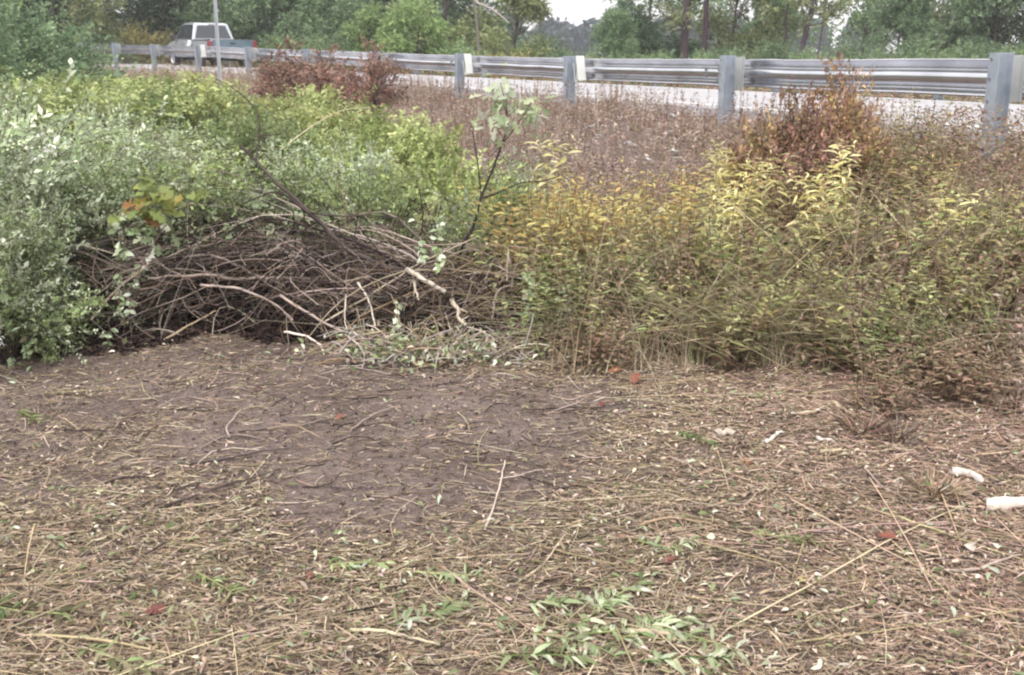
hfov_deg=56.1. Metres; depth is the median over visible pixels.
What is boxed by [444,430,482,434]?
fallen twig
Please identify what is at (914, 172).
leafy weed
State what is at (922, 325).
leafy weed
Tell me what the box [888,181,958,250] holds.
leafy weed
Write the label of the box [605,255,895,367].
arching grass
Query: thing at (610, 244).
leafy weed
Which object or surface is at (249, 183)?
cut branch
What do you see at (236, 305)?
cut branch
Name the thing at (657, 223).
leafy weed
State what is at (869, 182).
leafy weed
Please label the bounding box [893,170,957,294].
leafy weed
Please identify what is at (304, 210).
cut branch
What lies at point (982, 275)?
leafy weed
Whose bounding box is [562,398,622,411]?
fallen twig
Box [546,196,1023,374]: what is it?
leaning straw
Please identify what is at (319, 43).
roadside bush
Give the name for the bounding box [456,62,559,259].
sapling
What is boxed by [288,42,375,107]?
rusty shrub
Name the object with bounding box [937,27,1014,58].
roadside bush
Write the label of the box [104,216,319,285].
cut branch
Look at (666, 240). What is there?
leafy weed
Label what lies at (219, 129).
leafy shrub
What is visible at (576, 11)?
sky
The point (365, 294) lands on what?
cut branch
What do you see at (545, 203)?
leafy weed
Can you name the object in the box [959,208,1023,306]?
leafy weed
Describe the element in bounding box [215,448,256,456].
fallen twig
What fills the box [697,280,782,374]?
leafy weed
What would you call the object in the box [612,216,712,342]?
leafy weed
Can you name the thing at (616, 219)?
leafy weed
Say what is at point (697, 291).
leafy weed
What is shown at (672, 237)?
leafy weed
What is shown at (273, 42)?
roadside bush
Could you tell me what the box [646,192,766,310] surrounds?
leafy weed
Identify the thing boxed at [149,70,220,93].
leafy shrub
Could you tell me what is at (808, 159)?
rusty shrub
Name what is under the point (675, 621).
cut green stem
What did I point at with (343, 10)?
young tree
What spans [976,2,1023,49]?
broad tree
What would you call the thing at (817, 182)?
leafy weed
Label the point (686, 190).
leafy weed
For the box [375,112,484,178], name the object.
leafy shrub
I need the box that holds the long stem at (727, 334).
[616,329,817,349]
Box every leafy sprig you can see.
[61,305,97,344]
[99,320,128,349]
[107,209,133,260]
[112,261,140,317]
[123,262,151,315]
[390,296,410,348]
[408,207,430,262]
[430,217,453,273]
[522,261,543,317]
[554,278,573,334]
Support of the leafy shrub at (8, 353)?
on the ground at (326, 505)
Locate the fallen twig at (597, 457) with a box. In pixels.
[573,450,625,458]
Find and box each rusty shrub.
[245,35,333,106]
[251,45,298,99]
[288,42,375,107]
[324,34,413,116]
[705,85,822,241]
[748,88,879,234]
[749,75,849,229]
[807,46,896,158]
[832,84,899,220]
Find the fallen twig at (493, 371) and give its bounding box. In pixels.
[474,369,524,376]
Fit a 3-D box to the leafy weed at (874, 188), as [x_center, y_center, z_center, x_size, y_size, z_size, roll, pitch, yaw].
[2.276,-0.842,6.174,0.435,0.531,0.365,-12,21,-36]
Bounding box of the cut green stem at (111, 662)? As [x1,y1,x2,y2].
[76,631,166,674]
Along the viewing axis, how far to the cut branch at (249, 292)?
5.14 m
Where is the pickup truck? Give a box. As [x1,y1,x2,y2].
[166,22,256,66]
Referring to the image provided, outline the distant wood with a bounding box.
[270,9,890,56]
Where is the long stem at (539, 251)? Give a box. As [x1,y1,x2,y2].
[480,244,627,288]
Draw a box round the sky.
[87,0,1023,52]
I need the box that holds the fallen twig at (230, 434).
[199,424,264,449]
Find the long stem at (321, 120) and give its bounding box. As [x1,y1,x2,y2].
[280,107,369,149]
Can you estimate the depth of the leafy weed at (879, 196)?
6.21 m
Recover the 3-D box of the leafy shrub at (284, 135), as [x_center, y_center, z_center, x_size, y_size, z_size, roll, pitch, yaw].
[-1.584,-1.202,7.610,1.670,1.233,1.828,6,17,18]
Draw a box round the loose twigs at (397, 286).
[55,199,491,350]
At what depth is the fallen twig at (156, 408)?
4.20 m
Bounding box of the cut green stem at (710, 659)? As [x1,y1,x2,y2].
[640,647,737,674]
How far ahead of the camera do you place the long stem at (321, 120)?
6.24 m
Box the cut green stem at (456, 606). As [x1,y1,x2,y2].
[390,590,475,630]
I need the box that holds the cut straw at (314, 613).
[0,327,1023,674]
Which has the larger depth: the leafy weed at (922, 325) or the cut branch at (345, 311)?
the cut branch at (345, 311)
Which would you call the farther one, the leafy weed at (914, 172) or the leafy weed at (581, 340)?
the leafy weed at (914, 172)
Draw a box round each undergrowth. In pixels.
[0,133,590,379]
[513,91,1023,383]
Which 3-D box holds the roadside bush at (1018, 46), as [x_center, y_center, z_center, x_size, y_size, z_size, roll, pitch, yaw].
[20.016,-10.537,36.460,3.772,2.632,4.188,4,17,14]
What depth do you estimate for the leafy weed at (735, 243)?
5.39 m
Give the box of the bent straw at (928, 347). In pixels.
[763,243,1023,406]
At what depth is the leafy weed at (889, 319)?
4.64 m
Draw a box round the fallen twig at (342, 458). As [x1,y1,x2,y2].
[316,457,369,467]
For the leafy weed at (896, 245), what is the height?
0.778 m
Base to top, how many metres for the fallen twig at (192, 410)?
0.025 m
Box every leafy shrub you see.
[0,56,112,100]
[0,58,185,357]
[0,68,139,134]
[0,73,130,283]
[0,73,214,176]
[0,82,103,157]
[0,105,130,314]
[0,145,92,344]
[0,185,115,366]
[0,217,56,364]
[0,218,81,356]
[1,95,220,306]
[13,76,215,225]
[14,70,162,87]
[26,73,126,115]
[52,71,160,92]
[58,97,291,316]
[61,69,259,130]
[81,82,237,157]
[96,119,216,206]
[99,69,240,95]
[115,119,349,315]
[118,73,267,172]
[127,78,231,111]
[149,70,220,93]
[154,109,334,204]
[158,93,301,191]
[179,78,278,124]
[189,93,337,151]
[189,106,352,227]
[212,146,393,302]
[213,114,409,305]
[253,83,349,126]
[260,83,395,155]
[277,117,441,292]
[296,114,471,210]
[321,100,457,166]
[333,167,465,304]
[339,121,486,212]
[344,140,439,208]
[353,146,548,276]
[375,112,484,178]
[410,168,529,303]
[450,166,546,299]
[486,159,555,241]
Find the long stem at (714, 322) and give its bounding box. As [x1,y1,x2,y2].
[620,306,858,357]
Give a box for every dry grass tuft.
[853,471,941,510]
[894,464,979,501]
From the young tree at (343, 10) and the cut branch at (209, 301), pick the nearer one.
the cut branch at (209, 301)
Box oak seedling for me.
[107,175,206,279]
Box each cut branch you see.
[55,218,339,296]
[56,144,422,294]
[57,218,439,339]
[79,271,179,312]
[89,194,455,325]
[90,258,151,320]
[91,217,409,285]
[96,216,383,283]
[100,248,284,314]
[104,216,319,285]
[109,168,416,313]
[109,223,431,289]
[114,216,367,326]
[116,203,387,312]
[116,244,431,292]
[117,148,443,301]
[134,228,415,278]
[136,130,349,258]
[138,180,392,311]
[148,237,362,306]
[162,157,406,281]
[163,310,215,339]
[167,269,388,322]
[184,230,319,251]
[187,280,230,309]
[189,219,409,315]
[189,238,385,273]
[196,237,353,254]
[199,202,364,284]
[200,282,299,332]
[201,260,302,316]
[211,77,282,159]
[218,268,468,315]
[232,194,452,268]
[233,128,426,277]
[235,247,415,335]
[238,185,325,227]
[240,246,515,336]
[246,223,472,261]
[250,216,408,299]
[252,227,442,287]
[262,232,324,323]
[270,245,439,306]
[279,294,387,345]
[280,190,323,274]
[281,216,390,266]
[282,234,341,288]
[283,331,323,353]
[304,279,400,297]
[305,223,427,269]
[310,198,439,235]
[313,360,367,364]
[314,186,359,333]
[315,248,478,330]
[317,182,373,246]
[318,201,426,268]
[319,235,479,325]
[330,247,388,314]
[344,294,349,336]
[345,244,449,311]
[347,165,468,298]
[354,192,514,268]
[357,282,375,325]
[358,235,499,316]
[398,216,485,309]
[400,241,520,308]
[404,246,495,301]
[404,267,445,293]
[413,280,419,299]
[418,232,484,274]
[428,249,498,296]
[433,282,449,336]
[436,237,522,297]
[449,298,467,325]
[450,272,568,294]
[463,213,694,306]
[475,258,513,313]
[491,283,518,319]
[503,246,520,285]
[519,222,565,285]
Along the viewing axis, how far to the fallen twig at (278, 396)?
4.30 m
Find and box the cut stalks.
[0,322,1023,674]
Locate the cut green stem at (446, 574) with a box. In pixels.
[415,563,484,587]
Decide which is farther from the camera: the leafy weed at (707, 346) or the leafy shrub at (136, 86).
the leafy shrub at (136, 86)
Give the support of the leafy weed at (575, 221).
on the ground at (326, 505)
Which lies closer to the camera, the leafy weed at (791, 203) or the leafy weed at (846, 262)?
the leafy weed at (846, 262)
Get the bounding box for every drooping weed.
[523,132,582,228]
[691,140,737,241]
[704,180,751,279]
[714,160,773,294]
[739,150,800,273]
[778,166,834,280]
[822,139,861,237]
[925,189,988,289]
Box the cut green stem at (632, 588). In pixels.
[582,573,654,609]
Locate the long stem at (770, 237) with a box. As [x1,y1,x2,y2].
[727,200,849,304]
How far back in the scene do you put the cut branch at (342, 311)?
5.23 m
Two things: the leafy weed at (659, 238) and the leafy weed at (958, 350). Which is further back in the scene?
the leafy weed at (659, 238)
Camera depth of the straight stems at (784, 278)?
4.82 m
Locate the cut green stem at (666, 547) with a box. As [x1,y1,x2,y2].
[637,534,701,552]
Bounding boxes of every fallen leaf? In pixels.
[144,602,166,614]
[301,571,312,578]
[608,366,621,372]
[628,373,640,383]
[663,555,676,562]
[697,647,724,656]
[706,533,714,538]
[878,530,895,537]
[964,543,975,551]
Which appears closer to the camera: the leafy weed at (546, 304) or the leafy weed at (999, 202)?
the leafy weed at (546, 304)
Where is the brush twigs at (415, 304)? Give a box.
[11,165,566,345]
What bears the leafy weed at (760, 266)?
on the ground at (326, 505)
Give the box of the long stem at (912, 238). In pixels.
[870,175,1004,296]
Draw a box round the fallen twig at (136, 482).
[110,478,163,486]
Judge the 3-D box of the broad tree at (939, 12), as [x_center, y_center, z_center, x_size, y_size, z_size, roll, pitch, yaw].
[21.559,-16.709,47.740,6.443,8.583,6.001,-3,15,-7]
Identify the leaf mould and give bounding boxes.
[16,280,498,356]
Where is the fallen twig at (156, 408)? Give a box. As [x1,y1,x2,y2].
[121,404,190,409]
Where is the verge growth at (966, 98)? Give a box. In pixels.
[209,61,1023,104]
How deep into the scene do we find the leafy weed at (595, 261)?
5.08 m
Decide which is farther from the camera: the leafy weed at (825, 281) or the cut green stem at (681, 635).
the leafy weed at (825, 281)
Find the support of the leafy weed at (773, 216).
on the ground at (326, 505)
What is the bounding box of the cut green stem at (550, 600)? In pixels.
[529,587,630,617]
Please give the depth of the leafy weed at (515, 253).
5.55 m
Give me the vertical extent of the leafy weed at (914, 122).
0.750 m
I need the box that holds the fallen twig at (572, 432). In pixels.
[537,417,605,434]
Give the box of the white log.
[987,496,1023,512]
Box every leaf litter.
[0,328,1023,674]
[0,471,1023,674]
[550,330,1023,674]
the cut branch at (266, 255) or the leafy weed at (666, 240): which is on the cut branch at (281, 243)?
the cut branch at (266, 255)
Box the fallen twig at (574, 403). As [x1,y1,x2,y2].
[551,390,600,411]
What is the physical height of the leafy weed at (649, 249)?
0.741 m
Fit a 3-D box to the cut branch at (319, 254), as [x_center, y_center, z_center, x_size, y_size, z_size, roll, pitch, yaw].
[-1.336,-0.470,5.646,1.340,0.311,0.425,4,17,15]
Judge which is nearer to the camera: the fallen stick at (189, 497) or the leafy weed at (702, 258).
the fallen stick at (189, 497)
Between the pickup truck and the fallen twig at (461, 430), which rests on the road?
the pickup truck
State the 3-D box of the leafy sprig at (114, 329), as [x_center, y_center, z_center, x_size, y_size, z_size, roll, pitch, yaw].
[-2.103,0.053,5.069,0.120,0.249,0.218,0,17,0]
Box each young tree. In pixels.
[272,0,373,66]
[337,0,399,71]
[370,0,454,74]
[582,7,642,58]
[737,0,817,58]
[857,0,948,58]
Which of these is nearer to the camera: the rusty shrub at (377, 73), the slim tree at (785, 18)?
the rusty shrub at (377, 73)
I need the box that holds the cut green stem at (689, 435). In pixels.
[672,430,721,450]
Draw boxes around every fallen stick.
[28,633,209,659]
[64,429,106,432]
[104,476,149,483]
[164,468,279,506]
[189,447,289,464]
[225,409,240,436]
[267,424,319,437]
[310,391,421,397]
[349,406,398,431]
[349,613,439,645]
[440,564,568,654]
[480,395,504,399]
[484,460,505,529]
[524,534,565,578]
[613,609,652,627]
[630,627,695,641]
[640,516,721,526]
[725,502,972,630]
[764,430,783,442]
[790,609,1021,643]
[795,404,830,414]
[816,436,835,442]
[820,446,846,453]
[832,400,858,419]
[860,505,1023,560]
[940,553,1021,572]
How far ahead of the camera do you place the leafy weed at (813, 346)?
4.71 m
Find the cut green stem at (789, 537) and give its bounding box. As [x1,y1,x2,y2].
[752,528,815,546]
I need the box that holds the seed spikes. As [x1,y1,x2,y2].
[308,65,1023,190]
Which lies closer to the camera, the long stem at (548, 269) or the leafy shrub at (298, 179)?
the long stem at (548, 269)
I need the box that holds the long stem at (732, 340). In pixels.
[670,336,798,359]
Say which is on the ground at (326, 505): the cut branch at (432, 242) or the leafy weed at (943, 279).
the leafy weed at (943, 279)
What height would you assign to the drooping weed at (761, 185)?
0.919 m
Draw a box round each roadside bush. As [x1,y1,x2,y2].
[0,0,128,81]
[0,0,154,99]
[2,0,136,80]
[6,0,123,75]
[62,21,144,63]
[105,18,184,63]
[252,29,309,67]
[278,31,346,69]
[305,28,371,70]
[420,33,488,76]
[466,52,518,78]
[496,51,543,79]
[506,25,575,57]
[543,43,579,79]
[577,52,607,82]
[606,51,650,83]
[632,46,680,58]
[679,47,717,58]
[687,37,757,59]
[743,28,823,59]
[788,45,828,59]
[823,31,883,58]
[833,43,922,58]
[873,27,948,58]
[910,44,970,58]
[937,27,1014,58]
[980,42,1023,58]
[991,39,1023,54]
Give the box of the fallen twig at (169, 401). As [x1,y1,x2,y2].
[155,397,183,409]
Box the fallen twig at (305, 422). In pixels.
[278,411,335,425]
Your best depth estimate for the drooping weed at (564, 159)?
6.22 m
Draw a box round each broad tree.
[11,0,128,60]
[13,0,103,28]
[56,0,175,61]
[87,0,208,64]
[125,0,246,64]
[180,0,299,65]
[217,1,310,64]
[223,0,341,49]
[272,0,422,47]
[368,0,511,51]
[380,0,511,55]
[426,0,542,56]
[476,0,556,76]
[587,0,714,58]
[689,0,800,59]
[919,0,1021,57]
[933,0,1023,58]
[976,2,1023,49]
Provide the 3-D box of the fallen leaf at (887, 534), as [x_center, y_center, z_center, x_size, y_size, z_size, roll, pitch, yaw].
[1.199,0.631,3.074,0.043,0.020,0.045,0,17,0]
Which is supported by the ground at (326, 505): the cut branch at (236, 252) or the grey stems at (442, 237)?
the grey stems at (442, 237)
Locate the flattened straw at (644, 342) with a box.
[381,279,808,396]
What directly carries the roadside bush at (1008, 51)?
on the ground at (326, 505)
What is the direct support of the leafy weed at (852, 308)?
on the ground at (326, 505)
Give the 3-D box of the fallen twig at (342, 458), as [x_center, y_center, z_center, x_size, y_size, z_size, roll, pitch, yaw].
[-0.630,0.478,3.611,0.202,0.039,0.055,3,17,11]
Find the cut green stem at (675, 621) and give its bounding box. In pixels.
[619,606,705,650]
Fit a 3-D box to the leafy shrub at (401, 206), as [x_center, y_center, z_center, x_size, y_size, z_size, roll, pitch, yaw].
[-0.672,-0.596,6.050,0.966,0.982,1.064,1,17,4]
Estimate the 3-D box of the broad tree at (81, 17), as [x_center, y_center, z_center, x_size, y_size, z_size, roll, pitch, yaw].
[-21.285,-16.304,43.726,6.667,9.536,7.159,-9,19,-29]
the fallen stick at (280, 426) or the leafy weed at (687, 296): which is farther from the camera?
the leafy weed at (687, 296)
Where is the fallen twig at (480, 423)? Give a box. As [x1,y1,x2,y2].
[463,421,496,429]
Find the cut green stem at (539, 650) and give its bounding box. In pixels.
[499,640,598,670]
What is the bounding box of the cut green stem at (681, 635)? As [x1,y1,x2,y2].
[660,615,750,667]
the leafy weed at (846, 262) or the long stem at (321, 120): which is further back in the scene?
the long stem at (321, 120)
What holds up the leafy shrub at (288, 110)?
on the ground at (326, 505)
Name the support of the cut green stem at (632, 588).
on the ground at (326, 505)
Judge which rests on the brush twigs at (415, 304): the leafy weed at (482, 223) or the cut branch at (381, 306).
the cut branch at (381, 306)
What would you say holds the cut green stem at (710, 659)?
on the ground at (326, 505)
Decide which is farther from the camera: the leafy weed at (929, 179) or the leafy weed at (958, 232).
the leafy weed at (929, 179)
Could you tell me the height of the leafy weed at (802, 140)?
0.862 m
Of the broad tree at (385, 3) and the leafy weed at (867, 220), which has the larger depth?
the broad tree at (385, 3)
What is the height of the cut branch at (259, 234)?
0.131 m
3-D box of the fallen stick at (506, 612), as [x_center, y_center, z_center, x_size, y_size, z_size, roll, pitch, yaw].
[-0.039,0.764,2.717,0.031,0.028,0.600,-13,21,-38]
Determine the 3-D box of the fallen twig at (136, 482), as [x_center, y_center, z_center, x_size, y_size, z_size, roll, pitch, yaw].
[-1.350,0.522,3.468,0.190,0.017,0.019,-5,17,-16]
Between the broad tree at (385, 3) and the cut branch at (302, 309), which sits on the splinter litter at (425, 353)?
the cut branch at (302, 309)
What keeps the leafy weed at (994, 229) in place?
on the ground at (326, 505)
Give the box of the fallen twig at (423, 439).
[403,433,445,440]
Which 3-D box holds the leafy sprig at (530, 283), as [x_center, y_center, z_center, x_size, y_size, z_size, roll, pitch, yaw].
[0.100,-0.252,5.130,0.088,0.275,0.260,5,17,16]
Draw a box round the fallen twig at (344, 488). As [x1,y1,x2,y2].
[329,484,364,489]
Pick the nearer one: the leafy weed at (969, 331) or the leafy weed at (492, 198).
the leafy weed at (969, 331)
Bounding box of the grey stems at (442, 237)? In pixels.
[329,177,568,321]
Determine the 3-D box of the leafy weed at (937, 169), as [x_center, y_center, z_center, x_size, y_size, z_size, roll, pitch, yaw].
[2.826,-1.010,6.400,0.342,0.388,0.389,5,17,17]
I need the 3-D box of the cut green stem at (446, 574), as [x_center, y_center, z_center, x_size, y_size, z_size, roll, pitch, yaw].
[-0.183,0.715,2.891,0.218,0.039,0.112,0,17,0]
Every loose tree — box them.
[693,0,800,45]
[803,0,938,58]
[846,0,979,48]
[952,0,1023,48]
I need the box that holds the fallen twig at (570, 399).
[550,389,591,399]
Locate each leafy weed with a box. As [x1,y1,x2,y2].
[455,171,593,319]
[457,173,566,278]
[470,170,580,309]
[470,200,575,324]
[470,222,610,331]
[472,178,580,282]
[475,173,589,311]
[476,235,539,293]
[477,186,597,326]
[478,164,552,228]
[481,176,585,246]
[489,185,605,310]
[489,249,576,359]
[490,185,553,281]
[491,170,584,246]
[500,183,564,321]
[504,241,588,337]
[507,257,578,352]
[513,185,612,303]
[513,186,629,263]
[516,183,609,235]
[519,192,619,264]
[519,244,597,326]
[530,251,597,354]
[530,255,682,368]
[531,168,598,288]
[534,182,639,237]
[534,302,601,342]
[538,211,686,340]
[541,207,682,326]
[544,313,635,375]
[556,215,675,327]
[557,174,663,279]
[557,211,678,278]
[570,194,617,266]
[571,177,638,323]
[572,259,633,335]
[573,301,632,364]
[574,175,673,248]
[574,183,689,257]
[577,239,674,312]
[579,180,653,240]
[580,171,691,287]
[583,313,637,368]
[585,240,661,316]
[588,208,679,317]
[591,186,688,260]
[597,247,674,343]
[599,175,700,263]
[599,201,694,270]
[600,233,732,302]
[603,263,747,356]
[604,204,699,337]
[605,213,698,315]
[606,176,657,243]
[606,237,724,347]
[607,174,715,278]
[607,231,679,316]
[607,301,662,341]
[608,182,694,243]
[608,206,762,333]
[610,192,661,260]
[612,157,747,257]
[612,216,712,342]
[613,200,650,262]
[620,154,718,246]
[624,214,706,308]
[628,177,706,236]
[628,265,667,344]
[629,159,716,251]
[633,181,762,250]
[633,216,714,284]
[635,216,741,254]
[636,199,692,289]
[638,248,706,311]
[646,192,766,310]
[654,214,768,347]
[654,239,733,292]
[659,171,753,257]
[660,276,779,372]
[664,259,736,335]
[667,221,730,348]
[667,280,754,362]
[668,178,711,221]
[672,191,708,257]
[675,171,711,248]
[678,167,757,268]
[682,189,839,310]
[683,269,747,363]
[684,285,747,356]
[685,148,758,247]
[686,280,762,363]
[686,290,766,365]
[688,235,737,300]
[693,237,814,344]
[696,158,785,232]
[697,223,800,282]
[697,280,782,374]
[698,235,791,295]
[699,177,856,318]
[704,292,763,357]
[705,203,758,293]
[711,174,760,232]
[712,275,759,335]
[718,222,778,301]
[718,265,758,322]
[718,269,788,357]
[723,170,770,263]
[732,209,811,301]
[732,290,814,353]
[735,171,797,269]
[735,195,813,280]
[739,194,833,251]
[739,265,785,313]
[740,178,799,267]
[742,175,798,260]
[749,175,795,232]
[750,145,785,208]
[752,213,819,297]
[758,245,892,362]
[761,236,805,349]
[763,266,840,364]
[764,113,826,195]
[766,270,849,355]
[775,175,813,229]
[777,170,832,261]
[777,250,873,374]
[778,164,851,261]
[778,234,862,310]
[779,124,824,182]
[782,233,838,329]
[783,284,884,367]
[786,274,884,371]
[787,150,841,231]
[794,161,858,297]
[795,195,904,297]
[799,204,884,290]
[800,211,880,290]
[806,159,868,278]
[809,180,873,235]
[809,194,873,310]
[813,161,864,274]
[815,224,860,257]
[816,257,930,347]
[825,165,898,260]
[828,153,914,222]
[831,256,896,343]
[832,206,937,305]
[836,257,908,356]
[836,270,891,347]
[836,303,900,378]
[836,332,910,380]
[838,341,932,408]
[841,189,923,310]
[841,224,899,286]
[845,336,937,385]
[848,166,915,256]
[850,122,914,208]
[851,164,909,224]
[851,173,914,226]
[852,200,927,285]
[852,297,926,388]
[854,199,923,285]
[858,196,906,252]
[861,168,915,232]
[862,191,936,256]
[863,168,917,230]
[865,126,941,210]
[866,288,916,351]
[867,259,953,338]
[867,329,980,418]
[868,244,931,329]
[869,110,941,203]
[869,264,925,310]
[870,184,918,216]
[873,308,1002,378]
[874,250,955,351]
[875,297,1021,373]
[878,98,940,170]
[878,285,1000,351]
[882,245,960,338]
[883,156,965,196]
[884,222,939,289]
[884,339,981,375]
[885,113,972,196]
[888,147,929,204]
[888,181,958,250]
[889,105,949,184]
[889,155,960,205]
[893,87,975,183]
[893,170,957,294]
[896,91,956,175]
[896,181,995,283]
[899,210,995,304]
[901,105,969,187]
[901,275,945,344]
[902,104,969,187]
[902,312,1000,409]
[903,154,960,238]
[904,176,958,230]
[904,263,962,337]
[907,158,979,209]
[910,183,968,250]
[910,255,1015,337]
[911,156,964,205]
[911,325,985,360]
[912,337,1021,372]
[916,189,1002,275]
[916,243,1006,340]
[918,238,1010,346]
[918,243,1021,335]
[919,332,1023,387]
[926,177,1014,270]
[926,307,1014,352]
[929,194,991,287]
[929,296,1022,366]
[930,337,1023,407]
[931,314,1022,388]
[934,198,983,231]
[935,177,1016,315]
[936,274,988,321]
[939,300,1023,368]
[940,319,1021,369]
[946,195,994,246]
[947,251,1023,331]
[948,190,1023,297]
[950,188,1009,228]
[951,217,1023,286]
[954,251,1023,306]
[957,241,1023,324]
[958,183,1005,236]
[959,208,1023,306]
[960,176,1023,229]
[963,210,1023,264]
[963,319,1023,359]
[966,188,1023,271]
[977,187,1022,221]
[979,191,1023,267]
[981,173,1023,205]
[984,179,1023,223]
[985,163,1022,188]
[985,201,1023,292]
[988,216,1023,283]
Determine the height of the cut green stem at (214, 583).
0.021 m
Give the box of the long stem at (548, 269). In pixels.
[490,240,641,317]
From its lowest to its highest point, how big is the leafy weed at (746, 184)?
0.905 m
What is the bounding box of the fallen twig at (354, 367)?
[321,367,388,374]
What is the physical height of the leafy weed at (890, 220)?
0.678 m
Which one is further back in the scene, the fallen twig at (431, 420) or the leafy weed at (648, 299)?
the leafy weed at (648, 299)
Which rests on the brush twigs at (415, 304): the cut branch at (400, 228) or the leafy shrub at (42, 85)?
the cut branch at (400, 228)
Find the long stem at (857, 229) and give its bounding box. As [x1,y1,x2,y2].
[850,170,882,292]
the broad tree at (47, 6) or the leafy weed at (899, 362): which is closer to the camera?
the leafy weed at (899, 362)
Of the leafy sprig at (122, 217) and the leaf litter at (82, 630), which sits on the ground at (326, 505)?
the leaf litter at (82, 630)
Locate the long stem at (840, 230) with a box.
[820,190,859,271]
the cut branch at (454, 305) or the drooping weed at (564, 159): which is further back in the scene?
the drooping weed at (564, 159)
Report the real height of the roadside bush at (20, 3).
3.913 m
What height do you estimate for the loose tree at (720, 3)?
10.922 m
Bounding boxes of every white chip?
[712,427,735,436]
[950,467,984,482]
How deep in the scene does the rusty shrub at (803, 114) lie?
6.72 m
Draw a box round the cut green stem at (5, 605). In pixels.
[0,592,91,624]
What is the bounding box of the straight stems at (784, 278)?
[458,127,1023,372]
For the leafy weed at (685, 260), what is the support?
on the ground at (326, 505)
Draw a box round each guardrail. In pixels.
[75,43,1023,163]
[160,56,942,99]
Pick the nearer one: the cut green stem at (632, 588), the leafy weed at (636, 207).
the cut green stem at (632, 588)
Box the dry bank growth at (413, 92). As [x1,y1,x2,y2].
[91,58,1023,442]
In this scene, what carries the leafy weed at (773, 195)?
on the ground at (326, 505)
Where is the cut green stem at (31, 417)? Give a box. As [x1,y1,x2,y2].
[16,408,49,423]
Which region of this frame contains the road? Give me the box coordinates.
[99,63,1023,146]
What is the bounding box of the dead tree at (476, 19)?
[473,0,508,55]
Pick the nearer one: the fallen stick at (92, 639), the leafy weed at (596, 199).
the fallen stick at (92, 639)
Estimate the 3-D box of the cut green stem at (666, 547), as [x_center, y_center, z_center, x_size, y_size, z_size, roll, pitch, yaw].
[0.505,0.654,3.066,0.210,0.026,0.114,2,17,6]
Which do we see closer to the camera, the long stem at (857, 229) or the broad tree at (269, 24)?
the long stem at (857, 229)
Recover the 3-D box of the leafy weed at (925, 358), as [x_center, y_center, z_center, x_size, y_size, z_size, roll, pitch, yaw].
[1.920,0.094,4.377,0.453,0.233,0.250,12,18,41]
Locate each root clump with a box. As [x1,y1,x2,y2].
[829,400,906,438]
[852,401,935,445]
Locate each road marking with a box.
[111,65,1016,130]
[252,67,1022,105]
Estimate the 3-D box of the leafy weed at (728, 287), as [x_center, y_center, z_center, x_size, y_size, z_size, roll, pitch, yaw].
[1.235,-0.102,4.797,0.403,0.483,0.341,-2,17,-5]
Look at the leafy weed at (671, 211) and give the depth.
5.58 m
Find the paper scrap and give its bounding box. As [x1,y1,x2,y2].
[669,149,679,154]
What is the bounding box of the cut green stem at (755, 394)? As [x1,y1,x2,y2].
[730,391,772,402]
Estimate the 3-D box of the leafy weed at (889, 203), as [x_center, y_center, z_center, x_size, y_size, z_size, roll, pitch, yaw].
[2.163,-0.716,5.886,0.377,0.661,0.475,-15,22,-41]
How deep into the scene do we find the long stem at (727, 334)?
4.72 m
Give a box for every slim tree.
[641,0,702,58]
[698,0,722,58]
[754,0,798,57]
[786,0,845,53]
[787,0,857,58]
[873,0,931,52]
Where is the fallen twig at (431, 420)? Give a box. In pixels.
[421,413,446,425]
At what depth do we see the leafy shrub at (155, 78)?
17.68 m
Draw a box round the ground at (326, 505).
[0,53,1023,674]
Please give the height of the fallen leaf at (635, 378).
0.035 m
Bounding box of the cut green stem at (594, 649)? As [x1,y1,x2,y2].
[533,625,626,659]
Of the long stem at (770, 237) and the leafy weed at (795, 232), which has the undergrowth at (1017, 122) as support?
the long stem at (770, 237)
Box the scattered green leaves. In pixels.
[0,344,1023,673]
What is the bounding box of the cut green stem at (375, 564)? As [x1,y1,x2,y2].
[327,556,396,574]
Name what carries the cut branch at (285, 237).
on the leaf mould
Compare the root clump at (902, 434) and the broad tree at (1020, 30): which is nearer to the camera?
the root clump at (902, 434)
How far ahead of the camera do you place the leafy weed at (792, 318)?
4.72 m
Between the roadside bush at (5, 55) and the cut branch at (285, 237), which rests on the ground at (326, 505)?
the roadside bush at (5, 55)
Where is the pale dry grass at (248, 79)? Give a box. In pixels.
[120,55,281,95]
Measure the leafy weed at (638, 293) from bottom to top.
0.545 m
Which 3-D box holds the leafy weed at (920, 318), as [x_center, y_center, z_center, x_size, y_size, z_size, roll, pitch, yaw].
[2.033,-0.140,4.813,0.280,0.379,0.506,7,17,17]
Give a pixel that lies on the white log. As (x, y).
(1004, 502)
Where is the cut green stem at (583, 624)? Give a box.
[569,591,634,633]
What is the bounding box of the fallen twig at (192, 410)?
[173,408,211,411]
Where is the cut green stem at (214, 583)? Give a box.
[183,571,247,603]
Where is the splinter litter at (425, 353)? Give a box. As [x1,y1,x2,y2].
[229,308,639,377]
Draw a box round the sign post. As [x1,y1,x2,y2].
[213,0,221,87]
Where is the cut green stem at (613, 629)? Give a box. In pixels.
[586,614,672,642]
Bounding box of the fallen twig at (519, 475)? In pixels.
[498,469,542,479]
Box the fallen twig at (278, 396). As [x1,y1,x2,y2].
[263,390,295,401]
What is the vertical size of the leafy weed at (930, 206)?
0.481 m
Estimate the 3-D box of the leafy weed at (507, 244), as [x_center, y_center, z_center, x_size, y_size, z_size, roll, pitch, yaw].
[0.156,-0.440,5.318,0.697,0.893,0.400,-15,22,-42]

